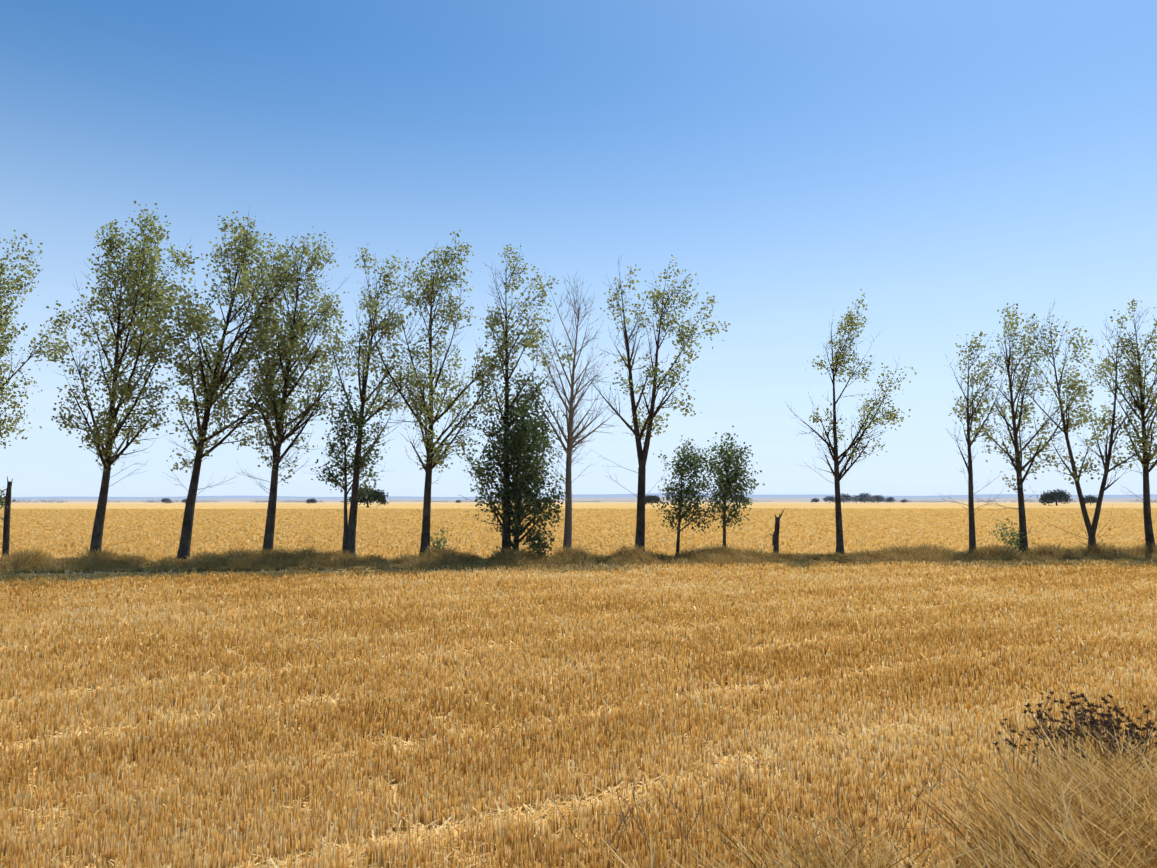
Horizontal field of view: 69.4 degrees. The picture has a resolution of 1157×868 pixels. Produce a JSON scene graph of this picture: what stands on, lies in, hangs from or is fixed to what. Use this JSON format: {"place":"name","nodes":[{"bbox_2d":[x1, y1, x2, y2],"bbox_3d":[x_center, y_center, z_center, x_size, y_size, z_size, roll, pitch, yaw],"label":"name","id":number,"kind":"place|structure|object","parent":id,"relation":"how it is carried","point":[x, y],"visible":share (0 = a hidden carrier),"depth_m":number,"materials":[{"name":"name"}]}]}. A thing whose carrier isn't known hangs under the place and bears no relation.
{"place":"outdoors","nodes":[
{"label":"outdoors","id":0,"kind":"place"},
{"bbox_2d":[0,540,1156,573],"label":"verge grass","id":1,"kind":"structure","parent":0,"point":[107,561],"depth_m":30.23,"materials":[{"name":"green plant"}]},
{"bbox_2d":[0,502,1156,867],"bbox_3d":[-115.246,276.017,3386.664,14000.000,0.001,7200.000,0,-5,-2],"label":"ground","id":2,"kind":"structure","parent":0,"point":[466,504],"depth_m":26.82,"materials":[{"name":"plant"}]},
{"bbox_2d":[0,476,15,557],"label":"dead trunk","id":3,"kind":"object","parent":2,"relation":"on","point":[6,526],"visible":0.98,"depth_m":29.58,"materials":[{"name":"brown wood"}]},
{"bbox_2d":[0,230,87,448],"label":"tree","id":4,"kind":"object","parent":2,"relation":"on","point":[4,347],"visible":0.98,"depth_m":30.03,"materials":[{"name":"green plant"}]},
{"bbox_2d":[39,201,218,554],"bbox_3d":[-15.514,-1.624,29.271,5.773,12.768,6.162,0,-5,-2],"label":"tree","id":5,"kind":"object","parent":2,"relation":"on","point":[153,328],"visible":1,"depth_m":29.33,"materials":[{"name":"green plant"}]},
{"bbox_2d":[161,498,171,503],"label":"tree","id":6,"kind":"object","parent":2,"relation":"on","point":[166,500],"visible":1,"depth_m":880.35,"materials":[{"name":"green plant"}]},
{"bbox_2d":[155,211,333,560],"bbox_3d":[-12.376,-1.764,30.894,6.088,13.317,6.530,0,-5,-2],"label":"tree","id":7,"kind":"object","parent":2,"relation":"on","point":[216,378],"visible":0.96,"depth_m":30.59,"materials":[{"name":"green plant"}]},
{"bbox_2d":[221,226,357,554],"bbox_3d":[-10.825,-1.385,31.401,5.112,12.639,5.720,1,-5,-17],"label":"tree","id":8,"kind":"object","parent":2,"relation":"on","point":[266,374],"visible":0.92,"depth_m":30.67,"materials":[{"name":"green plant"}]},
{"bbox_2d":[307,498,317,503],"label":"tree","id":9,"kind":"object","parent":2,"relation":"on","point":[311,501],"visible":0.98,"depth_m":787.76,"materials":[{"name":"green plant"}]},
{"bbox_2d":[311,385,390,553],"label":"young tree","id":10,"kind":"object","parent":2,"relation":"on","point":[343,467],"visible":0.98,"depth_m":31.57,"materials":[{"name":"green plant"}]},
{"bbox_2d":[347,487,387,507],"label":"tree","id":11,"kind":"object","parent":2,"relation":"on","point":[379,496],"visible":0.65,"depth_m":324.95,"materials":[{"name":"green plant"}]},
{"bbox_2d":[301,243,438,557],"bbox_3d":[-7.721,-1.214,32.284,5.050,12.411,4.420,0,-5,-2],"label":"tree","id":12,"kind":"object","parent":2,"relation":"on","point":[352,521],"visible":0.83,"depth_m":32.10,"materials":[{"name":"green plant"}]},
{"bbox_2d":[357,229,542,555],"bbox_3d":[-4.839,-1.367,31.913,7.525,13.011,5.349,2,-5,-19],"label":"tree","id":13,"kind":"object","parent":2,"relation":"on","point":[424,408],"visible":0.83,"depth_m":31.98,"materials":[{"name":"green plant"}]},
{"bbox_2d":[451,369,567,557],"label":"young tree","id":14,"kind":"object","parent":2,"relation":"on","point":[526,438],"visible":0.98,"depth_m":31.49,"materials":[{"name":"green plant"}]},
{"bbox_2d":[472,244,577,550],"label":"tree","id":15,"kind":"object","parent":2,"relation":"on","point":[506,345],"visible":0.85,"depth_m":32.16,"materials":[{"name":"green plant"}]},
{"bbox_2d":[511,272,624,550],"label":"bare tree","id":16,"kind":"object","parent":2,"relation":"on","point":[570,439],"visible":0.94,"depth_m":33.01,"materials":[{"name":"grey plant"}]},
{"bbox_2d":[11,499,1156,502],"bbox_3d":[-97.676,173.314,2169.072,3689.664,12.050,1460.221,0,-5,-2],"label":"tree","id":17,"kind":"object","parent":2,"relation":"on","point":[152,501],"visible":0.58,"depth_m":1838.42,"materials":[{"name":"green plant"}]},
{"bbox_2d":[645,494,661,504],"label":"tree","id":18,"kind":"object","parent":2,"relation":"on","point":[649,498],"visible":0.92,"depth_m":517.90,"materials":[{"name":"green plant"}]},
{"bbox_2d":[581,254,730,551],"bbox_3d":[3.053,-1.206,33.118,5.334,12.544,4.206,-3,-5,31],"label":"tree","id":19,"kind":"object","parent":2,"relation":"on","point":[642,455],"visible":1,"depth_m":33.31,"materials":[{"name":"green plant"}]},
{"bbox_2d":[651,435,729,554],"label":"young tree","id":20,"kind":"object","parent":2,"relation":"on","point":[689,459],"visible":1,"depth_m":33.23,"materials":[{"name":"green plant"}]},
{"bbox_2d":[698,426,764,546],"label":"young tree","id":21,"kind":"object","parent":2,"relation":"on","point":[734,475],"visible":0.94,"depth_m":34.08,"materials":[{"name":"green plant"}]},
{"bbox_2d":[728,494,749,503],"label":"tree","id":22,"kind":"object","parent":2,"relation":"on","point":[742,497],"visible":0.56,"depth_m":559.35,"materials":[{"name":"green plant"}]},
{"bbox_2d":[542,737,1003,860],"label":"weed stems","id":23,"kind":"object","parent":2,"relation":"on","point":[757,765],"visible":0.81,"depth_m":5.42,"materials":[{"name":"brown plant"}]},
{"bbox_2d":[769,508,784,554],"bbox_3d":[8.008,4.049,33.697,0.607,2.149,0.326,-3,-5,30],"label":"dead stump","id":24,"kind":"object","parent":2,"relation":"on","point":[775,539],"visible":0.9,"depth_m":33.63,"materials":[{"name":"brown wood"}]},
{"bbox_2d":[810,498,818,502],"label":"tree","id":25,"kind":"object","parent":2,"relation":"on","point":[815,500],"visible":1,"depth_m":1256.24,"materials":[{"name":"green plant"}]},
{"bbox_2d":[822,495,834,502],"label":"tree","id":26,"kind":"object","parent":2,"relation":"on","point":[829,498],"visible":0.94,"depth_m":1306.60,"materials":[{"name":"green plant"}]},
{"bbox_2d":[834,493,853,502],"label":"tree","id":27,"kind":"object","parent":2,"relation":"on","point":[847,498],"visible":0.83,"depth_m":1285.58,"materials":[{"name":"green plant"}]},
{"bbox_2d":[785,288,916,555],"bbox_3d":[11.217,-0.541,34.326,4.730,11.389,3.545,1,-5,-14],"label":"tree","id":28,"kind":"object","parent":2,"relation":"on","point":[838,476],"visible":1,"depth_m":34.11,"materials":[{"name":"green plant"}]},
{"bbox_2d":[852,495,862,502],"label":"tree","id":29,"kind":"object","parent":2,"relation":"on","point":[854,499],"visible":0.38,"depth_m":1356.27,"materials":[{"name":"green plant"}]},
{"bbox_2d":[565,706,1156,867],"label":"roadside grass","id":30,"kind":"structure","parent":2,"relation":"on","point":[1107,821],"depth_m":4.87,"materials":[{"name":"beige plant"}]},
{"bbox_2d":[856,493,873,502],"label":"tree","id":31,"kind":"object","parent":2,"relation":"on","point":[864,497],"visible":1,"depth_m":1324.96,"materials":[{"name":"green plant"}]},
{"bbox_2d":[871,495,884,502],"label":"tree","id":32,"kind":"object","parent":2,"relation":"on","point":[879,498],"visible":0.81,"depth_m":1359.06,"materials":[{"name":"green plant"}]},
{"bbox_2d":[884,497,894,502],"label":"tree","id":33,"kind":"object","parent":2,"relation":"on","point":[889,499],"visible":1,"depth_m":1309.31,"materials":[{"name":"green plant"}]},
{"bbox_2d":[935,331,1024,552],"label":"tree","id":34,"kind":"object","parent":2,"relation":"on","point":[972,536],"visible":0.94,"depth_m":34.31,"materials":[{"name":"green plant"}]},
{"bbox_2d":[955,298,1090,554],"bbox_3d":[18.590,-0.159,34.694,5.148,10.992,4.631,3,-5,-32],"label":"tree","id":35,"kind":"object","parent":2,"relation":"on","point":[1018,466],"visible":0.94,"depth_m":34.44,"materials":[{"name":"green plant"}]},
{"bbox_2d":[1037,489,1074,505],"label":"tree","id":36,"kind":"object","parent":2,"relation":"on","point":[1052,496],"visible":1,"depth_m":485.46,"materials":[{"name":"green plant"}]},
{"bbox_2d":[992,690,1156,787],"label":"thistle plant","id":37,"kind":"object","parent":2,"relation":"on","point":[1108,724],"visible":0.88,"depth_m":6.85,"materials":[{"name":"brown plant"}]},
{"bbox_2d":[997,303,1156,551],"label":"tree","id":38,"kind":"object","parent":2,"relation":"on","point":[1091,531],"visible":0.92,"depth_m":34.49,"materials":[{"name":"green plant"}]},
{"bbox_2d":[1083,495,1097,504],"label":"tree","id":39,"kind":"object","parent":2,"relation":"on","point":[1090,499],"visible":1,"depth_m":608.70,"materials":[{"name":"green plant"}]},
{"bbox_2d":[1081,299,1156,550],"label":"tree","id":40,"kind":"object","parent":2,"relation":"on","point":[1135,373],"visible":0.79,"depth_m":34.70,"materials":[{"name":"green plant"}]},
{"bbox_2d":[0,0,1156,496],"label":"sky","id":41,"kind":"structure","parent":0,"point":[950,163],"materials":[{"name":"blue"}]},
{"bbox_2d":[2,493,1156,501],"bbox_3d":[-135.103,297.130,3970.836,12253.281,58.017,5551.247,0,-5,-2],"label":"distant hills","id":42,"kind":"structure","parent":0,"point":[795,498],"depth_m":3685.22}
]}

